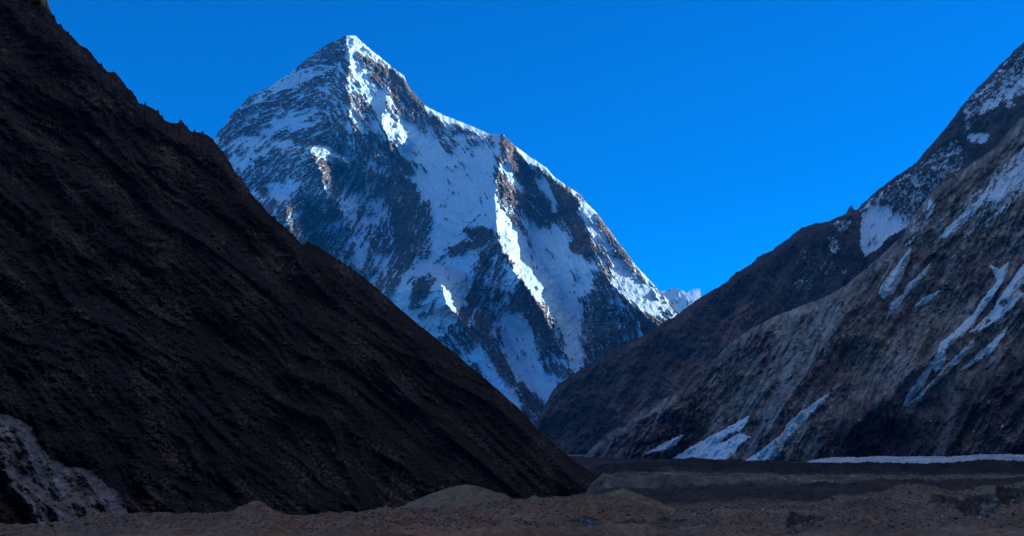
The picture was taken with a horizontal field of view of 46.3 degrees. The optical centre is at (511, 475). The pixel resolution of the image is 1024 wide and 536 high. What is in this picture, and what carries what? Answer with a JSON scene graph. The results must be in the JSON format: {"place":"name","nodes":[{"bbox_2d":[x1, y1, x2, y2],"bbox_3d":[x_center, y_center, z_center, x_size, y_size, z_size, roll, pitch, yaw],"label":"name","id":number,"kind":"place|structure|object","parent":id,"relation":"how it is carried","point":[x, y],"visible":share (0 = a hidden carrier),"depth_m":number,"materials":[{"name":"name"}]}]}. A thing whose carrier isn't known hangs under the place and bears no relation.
{"place":"outdoors","nodes":[
{"label":"outdoors","id":0,"kind":"place"},
{"bbox_2d":[0,0,596,524],"bbox_3d":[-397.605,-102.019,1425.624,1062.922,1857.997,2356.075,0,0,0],"label":"mountain","id":1,"kind":"structure","parent":0,"point":[188,322],"depth_m":1265.87,"materials":[{"name":"brown stone"}]},
{"bbox_2d":[214,35,679,425],"bbox_3d":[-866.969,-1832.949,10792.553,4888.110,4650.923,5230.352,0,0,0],"label":"mountain","id":2,"kind":"structure","parent":0,"point":[510,271],"depth_m":9976.90,"materials":[{"name":"white snow"}]},
{"bbox_2d":[0,454,1023,535],"bbox_3d":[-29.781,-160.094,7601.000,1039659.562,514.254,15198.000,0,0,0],"label":"ground","id":3,"kind":"structure","parent":0,"point":[689,484],"depth_m":374.13,"materials":[{"name":"grey gravel"}]},
{"bbox_2d":[0,414,127,523],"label":"rock outcrop","id":4,"kind":"structure","parent":3,"relation":"on","point":[41,487],"depth_m":675.25,"materials":[{"name":"pale grey rock"}]},
{"bbox_2d":[397,484,509,507],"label":"moraine mound","id":5,"kind":"object","parent":3,"relation":"on","point":[461,495],"visible":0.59,"depth_m":440.90,"materials":[{"name":"grey gravel"}]},
{"bbox_2d":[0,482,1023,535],"bbox_3d":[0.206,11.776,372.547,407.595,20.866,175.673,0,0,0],"label":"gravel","id":6,"kind":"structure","parent":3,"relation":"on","point":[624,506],"depth_m":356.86,"materials":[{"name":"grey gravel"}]},
{"bbox_2d":[604,488,677,511],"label":"moraine mound","id":7,"kind":"object","parent":3,"relation":"on","point":[635,496],"visible":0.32,"depth_m":445.15,"materials":[{"name":"grey gravel"}]},
{"bbox_2d":[807,453,1023,463],"bbox_3d":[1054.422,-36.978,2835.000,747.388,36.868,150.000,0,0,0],"label":"glacier ice","id":8,"kind":"structure","parent":3,"relation":"on","point":[933,459],"depth_m":2791.11,"materials":[{"name":"white ice"}]},
{"bbox_2d":[47,0,1023,302],"label":"sky","id":9,"kind":"structure","parent":0,"point":[703,135],"materials":[{"name":"blue"}]},
{"bbox_2d":[663,288,692,311],"bbox_3d":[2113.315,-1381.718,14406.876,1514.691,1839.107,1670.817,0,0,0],"label":"mountain","id":10,"kind":"structure","parent":0,"point":[679,300],"depth_m":14553.48,"materials":[{"name":"white snow"}]},
{"bbox_2d":[534,42,1023,453],"bbox_3d":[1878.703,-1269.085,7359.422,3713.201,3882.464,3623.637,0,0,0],"label":"mountain","id":11,"kind":"structure","parent":0,"point":[587,408],"depth_m":6621.89,"materials":[{"name":"grey stone"}]},
{"bbox_2d":[584,116,1023,460],"bbox_3d":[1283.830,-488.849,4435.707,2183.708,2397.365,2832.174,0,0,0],"label":"mountain","id":12,"kind":"structure","parent":0,"point":[856,354],"depth_m":3842.68,"materials":[{"name":"grey stone"}]},
{"bbox_2d":[645,434,682,454],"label":"snow patch","id":13,"kind":"object","parent":12,"relation":"on","point":[666,445],"visible":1,"depth_m":3860.83,"materials":[{"name":"white snow"}]},
{"bbox_2d":[672,416,750,459],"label":"snow patch","id":14,"kind":"object","parent":12,"relation":"on","point":[712,447],"visible":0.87,"depth_m":3767.13,"materials":[{"name":"white snow"}]},
{"bbox_2d":[745,393,829,460],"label":"snow patch","id":15,"kind":"object","parent":12,"relation":"on","point":[772,450],"visible":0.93,"depth_m":3584.87,"materials":[{"name":"white snow"}]},
{"bbox_2d":[878,248,910,299],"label":"snow patch","id":16,"kind":"object","parent":12,"relation":"on","point":[889,285],"visible":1,"depth_m":3972.39,"materials":[{"name":"white snow"}]},
{"bbox_2d":[886,263,930,318],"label":"snow patch","id":17,"kind":"object","parent":12,"relation":"on","point":[896,302],"visible":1,"depth_m":3968.94,"materials":[{"name":"white snow"}]},
{"bbox_2d":[915,290,940,306],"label":"snow patch","id":18,"kind":"object","parent":12,"relation":"on","point":[925,299],"visible":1,"depth_m":3965.96,"materials":[{"name":"white snow"}]},
{"bbox_2d":[906,340,974,406],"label":"snow patch","id":19,"kind":"object","parent":12,"relation":"on","point":[956,359],"visible":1,"depth_m":3612.29,"materials":[{"name":"white snow"}]},
{"bbox_2d":[901,262,1008,410],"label":"snow patch","id":20,"kind":"object","parent":12,"relation":"on","point":[938,361],"visible":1,"depth_m":3667.82,"materials":[{"name":"white snow"}]},
{"bbox_2d":[938,191,988,238],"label":"snow patch","id":21,"kind":"object","parent":12,"relation":"on","point":[966,215],"visible":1,"depth_m":4126.55,"materials":[{"name":"white snow"}]},
{"bbox_2d":[960,327,1007,370],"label":"snow patch","id":22,"kind":"object","parent":12,"relation":"on","point":[990,348],"visible":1,"depth_m":3677.80,"materials":[{"name":"white snow"}]},
{"bbox_2d":[969,264,1023,333],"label":"snow patch","id":23,"kind":"object","parent":12,"relation":"on","point":[1012,294],"visible":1,"depth_m":3775.71,"materials":[{"name":"white snow"}]},
{"bbox_2d":[985,161,1023,203],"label":"snow patch","id":24,"kind":"object","parent":12,"relation":"on","point":[1010,181],"visible":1,"depth_m":4159.14,"materials":[{"name":"white snow"}]}
]}

